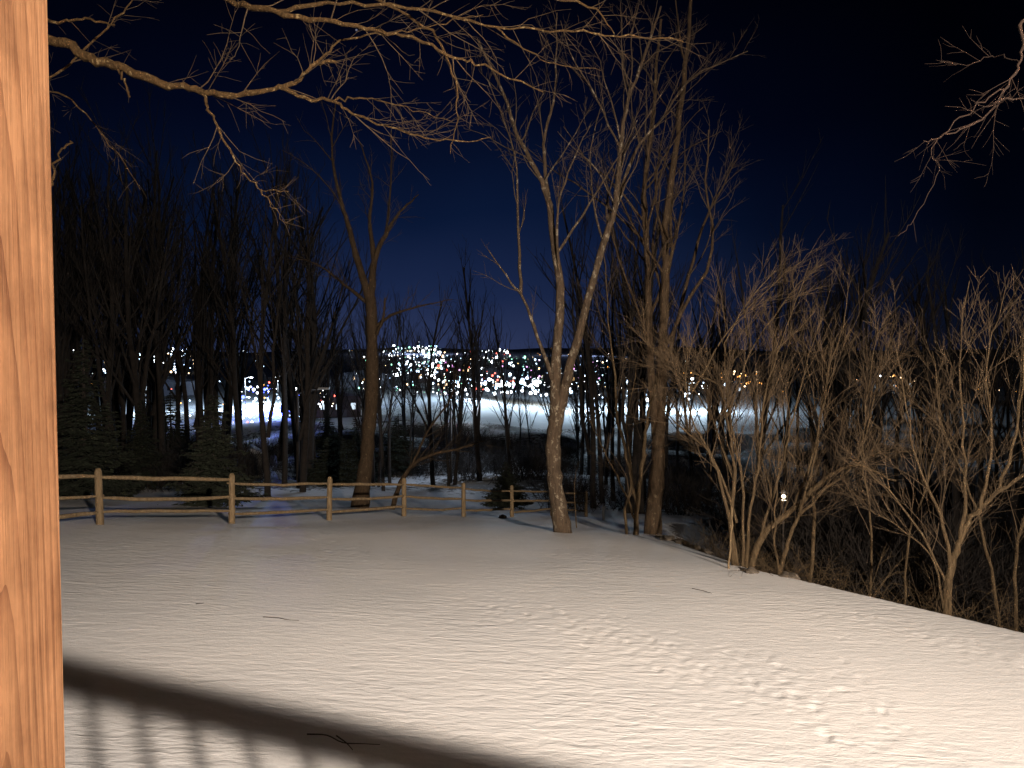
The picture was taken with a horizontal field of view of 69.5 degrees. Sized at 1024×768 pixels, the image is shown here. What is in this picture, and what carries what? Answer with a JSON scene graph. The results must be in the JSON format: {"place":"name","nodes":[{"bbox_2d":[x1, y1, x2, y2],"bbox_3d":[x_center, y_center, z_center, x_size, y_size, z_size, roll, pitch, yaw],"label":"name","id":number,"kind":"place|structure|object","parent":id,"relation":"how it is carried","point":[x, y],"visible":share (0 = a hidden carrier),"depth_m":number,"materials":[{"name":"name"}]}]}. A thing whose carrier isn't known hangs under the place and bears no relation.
{"place":"outdoors","nodes":[
{"label":"outdoors","id":0,"kind":"place"},
{"bbox_2d":[0,0,64,767],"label":"deck post","id":1,"kind":"object","parent":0,"point":[31,702],"visible":1,"depth_m":0.86,"materials":[{"name":"brown wood"}]},
{"bbox_2d":[47,0,1023,352],"label":"sky","id":2,"kind":"structure","parent":0,"point":[858,72],"materials":[{"name":"blue"}]},
{"bbox_2d":[59,347,1023,767],"bbox_3d":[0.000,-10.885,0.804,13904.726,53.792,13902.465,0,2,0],"label":"snow ground","id":3,"kind":"structure","parent":0,"point":[443,639],"depth_m":8.16,"materials":[{"name":"white snow"}]},
{"bbox_2d":[57,334,152,499],"bbox_3d":[-14.413,1.220,25.104,3.900,5.800,4.059,0,2,0],"label":"spruce tree","id":4,"kind":"object","parent":3,"relation":"on","point":[92,444],"visible":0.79,"depth_m":24.80,"materials":[{"name":"green plant"}]},
{"bbox_2d":[113,400,173,491],"bbox_3d":[-20.144,3.354,40.208,3.112,5.200,3.736,1,3,29],"label":"spruce tree","id":5,"kind":"object","parent":3,"relation":"on","point":[147,455],"visible":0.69,"depth_m":39.92,"materials":[{"name":"green plant"}]},
{"bbox_2d":[148,392,195,472],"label":"spruce tree","id":6,"kind":"object","parent":3,"relation":"on","point":[170,430],"visible":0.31,"depth_m":51.98,"materials":[{"name":"green plant"}]},
{"bbox_2d":[164,381,194,395],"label":"walls","id":7,"kind":"structure","parent":3,"relation":"on","point":[172,385],"depth_m":255.13,"materials":[{"name":"grey"}]},
{"bbox_2d":[166,377,194,381],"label":"roof","id":8,"kind":"structure","parent":7,"relation":"on","point":[170,379],"depth_m":257.21,"materials":[{"name":"grey"}]},
{"bbox_2d":[164,391,271,507],"bbox_3d":[-10.370,2.337,25.549,3.280,4.200,3.404,1,2,22],"label":"spruce tree","id":9,"kind":"object","parent":3,"relation":"on","point":[212,462],"visible":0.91,"depth_m":25.25,"materials":[{"name":"green plant"}]},
{"bbox_2d":[246,444,261,477],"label":"garden shed","id":10,"kind":"structure","parent":3,"relation":"on","point":[256,450],"depth_m":61.53,"materials":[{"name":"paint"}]},
{"bbox_2d":[296,387,329,487],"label":"street lamp","id":11,"kind":"object","parent":3,"relation":"on","point":[298,441],"visible":0.86,"depth_m":46.07,"materials":[{"name":"black metal"}]},
{"bbox_2d":[58,468,587,524],"bbox_3d":[-5.651,3.551,18.318,0.222,6.185,33.140,1,3,33],"label":"split rail fence","id":12,"kind":"object","parent":3,"relation":"on","point":[98,496],"visible":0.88,"depth_m":17.92,"materials":[{"name":"brown wood"}]},
{"bbox_2d":[288,396,361,417],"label":"walls","id":13,"kind":"structure","parent":3,"relation":"on","point":[333,414],"depth_m":159.80,"materials":[{"name":"brick"}]},
{"bbox_2d":[319,387,363,395],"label":"roof","id":14,"kind":"structure","parent":13,"relation":"on","point":[351,392],"depth_m":160.15,"materials":[{"name":"grey"}]},
{"bbox_2d":[342,410,346,417],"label":"door","id":15,"kind":"structure","parent":13,"relation":"attached to","point":[344,414],"depth_m":159.85,"materials":[{"name":"paint"}]},
{"bbox_2d":[292,410,358,482],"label":"spruce tree","id":16,"kind":"object","parent":3,"relation":"on","point":[327,429],"visible":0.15,"depth_m":61.95,"materials":[{"name":"green plant"}]},
{"bbox_2d":[307,426,357,486],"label":"spruce tree","id":17,"kind":"object","parent":3,"relation":"on","point":[336,468],"visible":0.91,"depth_m":49.83,"materials":[{"name":"green plant"}]},
{"bbox_2d":[307,733,379,744],"bbox_3d":[-1.298,2.724,5.644,0.593,0.037,0.072,1,2,13],"label":"fallen twig","id":18,"kind":"object","parent":3,"relation":"on","point":[338,740],"visible":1,"depth_m":5.64,"materials":[{"name":"brown plant"}]},
{"bbox_2d":[338,419,387,482],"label":"spruce tree","id":19,"kind":"object","parent":3,"relation":"on","point":[354,455],"visible":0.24,"depth_m":63.95,"materials":[{"name":"green plant"}]},
{"bbox_2d":[339,374,391,387],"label":"walls","id":20,"kind":"structure","parent":3,"relation":"on","point":[350,378],"depth_m":322.98,"materials":[{"name":"grey"}]},
{"bbox_2d":[281,85,459,507],"bbox_3d":[-5.509,-3.470,29.028,7.584,17.161,3.862,0,2,0],"label":"bare tree","id":21,"kind":"object","parent":3,"relation":"on","point":[367,445],"visible":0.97,"depth_m":28.84,"materials":[{"name":"brown plant"}]},
{"bbox_2d":[47,0,710,235],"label":"overhanging tree","id":22,"kind":"object","parent":3,"relation":"on","point":[81,54],"visible":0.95,"depth_m":6.55,"materials":[{"name":"brown plant"}]},
{"bbox_2d":[375,412,421,476],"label":"spruce tree","id":23,"kind":"object","parent":3,"relation":"on","point":[401,443],"visible":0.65,"depth_m":69.75,"materials":[{"name":"green plant"}]},
{"bbox_2d":[413,371,449,382],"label":"walls","id":24,"kind":"structure","parent":3,"relation":"on","point":[424,380],"depth_m":374.50,"materials":[{"name":"brick"}]},
{"bbox_2d":[391,350,499,509],"bbox_3d":[-2.775,1.981,30.677,4.083,6.860,2.702,-2,3,-34],"label":"leaning tree","id":25,"kind":"object","parent":3,"relation":"on","point":[404,475],"visible":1,"depth_m":30.59,"materials":[{"name":"brown plant"}]},
{"bbox_2d":[449,397,471,482],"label":"street lamp","id":26,"kind":"object","parent":3,"relation":"on","point":[450,466],"visible":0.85,"depth_m":62.14,"materials":[{"name":"black metal"}]},
{"bbox_2d":[449,363,490,372],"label":"walls","id":27,"kind":"structure","parent":3,"relation":"on","point":[489,366],"depth_m":551.88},
{"bbox_2d":[73,344,900,422],"bbox_3d":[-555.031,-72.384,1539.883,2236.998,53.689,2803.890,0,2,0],"label":"town lights","id":28,"kind":"object","parent":3,"relation":"on","point":[266,414],"visible":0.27,"depth_m":186.63},
{"bbox_2d":[475,371,519,380],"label":"walls","id":29,"kind":"structure","parent":3,"relation":"on","point":[495,377],"depth_m":413.07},
{"bbox_2d":[480,367,517,370],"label":"roof","id":30,"kind":"structure","parent":29,"relation":"on","point":[492,369],"depth_m":413.22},
{"bbox_2d":[479,462,533,509],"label":"spruce tree","id":31,"kind":"object","parent":3,"relation":"on","point":[505,483],"visible":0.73,"depth_m":40.94,"materials":[{"name":"green plant"}]},
{"bbox_2d":[49,78,1023,569],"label":"background woodland","id":32,"kind":"object","parent":3,"relation":"on","point":[99,280],"visible":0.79,"depth_m":47.25,"materials":[{"name":"brown plant"}]},
{"bbox_2d":[70,420,1023,632],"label":"woodland understory","id":33,"kind":"object","parent":3,"relation":"on","point":[831,537],"visible":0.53,"depth_m":25.53,"materials":[{"name":"brown plant"}]},
{"bbox_2d":[544,374,584,384],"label":"walls","id":34,"kind":"structure","parent":3,"relation":"on","point":[561,378],"depth_m":395.87,"materials":[{"name":"brick"}]},
{"bbox_2d":[569,467,579,527],"bbox_3d":[1.899,3.313,21.575,0.377,2.142,0.262,-1,2,-22],"label":"sapling","id":35,"kind":"object","parent":3,"relation":"on","point":[574,497],"visible":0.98,"depth_m":21.63,"materials":[{"name":"brown plant"}]},
{"bbox_2d":[601,505,605,519],"bbox_3d":[3.246,4.618,26.197,0.150,0.620,0.150,0,2,0],"label":"vent pipe","id":36,"kind":"object","parent":3,"relation":"on","point":[603,507],"visible":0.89,"depth_m":26.16,"materials":[{"name":"white plastic"}]},
{"bbox_2d":[461,0,758,532],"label":"yard tree","id":37,"kind":"object","parent":3,"relation":"on","point":[560,518],"visible":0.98,"depth_m":17.47,"materials":[{"name":"brown plant"}]},
{"bbox_2d":[577,225,674,534],"bbox_3d":[2.877,0.032,18.822,2.691,8.240,2.342,0,2,0],"label":"young tree","id":38,"kind":"object","parent":3,"relation":"on","point":[637,498],"visible":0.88,"depth_m":18.86,"materials":[{"name":"brown plant"}]},
{"bbox_2d":[527,0,763,534],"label":"bare tree","id":39,"kind":"object","parent":3,"relation":"on","point":[653,516],"visible":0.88,"depth_m":19.48,"materials":[{"name":"brown plant"}]},
{"bbox_2d":[659,535,674,540],"bbox_3d":[3.737,3.737,17.763,0.376,0.189,0.377,-2,3,-37],"label":"rock","id":40,"kind":"object","parent":3,"relation":"on","point":[668,538],"visible":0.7,"depth_m":17.67,"materials":[{"name":"stone"}]},
{"bbox_2d":[675,539,689,545],"bbox_3d":[3.954,3.731,17.150,0.401,0.250,0.440,0,2,0],"label":"rock","id":41,"kind":"object","parent":3,"relation":"on","point":[681,543],"visible":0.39,"depth_m":17.05,"materials":[{"name":"stone"}]},
{"bbox_2d":[686,544,701,550],"bbox_3d":[4.081,3.698,16.555,0.357,0.182,0.382,0,2,0],"label":"rock","id":42,"kind":"object","parent":3,"relation":"on","point":[697,546],"visible":0.34,"depth_m":16.48,"materials":[{"name":"grey stone"}]},
{"bbox_2d":[700,548,712,554],"bbox_3d":[4.213,3.700,16.148,0.311,0.180,0.298,-1,3,-29],"label":"rock","id":43,"kind":"object","parent":3,"relation":"on","point":[710,553],"visible":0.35,"depth_m":16.09,"materials":[{"name":"stone"}]},
{"bbox_2d":[727,507,732,568],"bbox_3d":[3.634,2.733,12.317,0.102,1.350,0.067,0,2,0],"label":"thin sapling trunk","id":44,"kind":"object","parent":3,"relation":"on","point":[729,557],"visible":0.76,"depth_m":12.30,"materials":[{"name":"brown plant"}]},
{"bbox_2d":[719,384,750,395],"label":"walls","id":45,"kind":"structure","parent":3,"relation":"on","point":[739,391],"depth_m":294.72,"materials":[{"name":"brick"}]},
{"bbox_2d":[745,566,759,573],"bbox_3d":[3.900,3.064,12.025,0.247,0.153,0.257,0,2,0],"label":"rock","id":46,"kind":"object","parent":3,"relation":"on","point":[750,570],"visible":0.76,"depth_m":11.96,"materials":[{"name":"stone"}]},
{"bbox_2d":[613,230,925,567],"bbox_3d":[4.448,0.341,13.109,5.283,6.143,3.252,0,2,0],"label":"bare shrub","id":47,"kind":"object","parent":3,"relation":"on","point":[746,561],"visible":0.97,"depth_m":12.65,"materials":[{"name":"brown plant"}]},
{"bbox_2d":[780,490,786,569],"bbox_3d":[5.559,3.160,15.133,0.162,1.984,0.170,0,2,0],"label":"yard lamp","id":48,"kind":"object","parent":3,"relation":"on","point":[783,495],"visible":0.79,"depth_m":15.11,"materials":[{"name":"black metal"}]},
{"bbox_2d":[778,571,800,579],"bbox_3d":[4.439,3.099,11.819,0.327,0.145,0.298,2,3,42],"label":"rock","id":49,"kind":"object","parent":3,"relation":"on","point":[788,574],"visible":0.62,"depth_m":11.76,"materials":[{"name":"stone"}]},
{"bbox_2d":[657,509,1023,631],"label":"bramble thicket","id":50,"kind":"object","parent":3,"relation":"on","point":[802,566],"visible":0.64,"depth_m":11.72,"materials":[{"name":"brown plant"}]},
{"bbox_2d":[738,317,951,582],"bbox_3d":[5.582,1.331,12.537,3.431,5.026,1.939,0,2,0],"label":"bare shrub","id":51,"kind":"object","parent":3,"relation":"on","point":[801,511],"visible":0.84,"depth_m":12.49,"materials":[{"name":"brown plant"}]},
{"bbox_2d":[852,380,898,391],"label":"walls","id":52,"kind":"structure","parent":3,"relation":"on","point":[878,386],"depth_m":325.85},
{"bbox_2d":[805,289,1023,631],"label":"bare shrub","id":53,"kind":"object","parent":3,"relation":"on","point":[1017,538],"visible":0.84,"depth_m":12.08,"materials":[{"name":"brown plant"}]},
{"bbox_2d":[824,266,1023,615],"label":"bare shrub","id":54,"kind":"object","parent":3,"relation":"on","point":[964,525],"visible":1,"depth_m":10.25,"materials":[{"name":"brown plant"}]},
{"bbox_2d":[887,19,1023,241],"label":"overhanging tree","id":55,"kind":"object","parent":3,"relation":"on","point":[1020,30],"visible":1,"depth_m":6.90,"materials":[{"name":"brown plant"}]}
]}

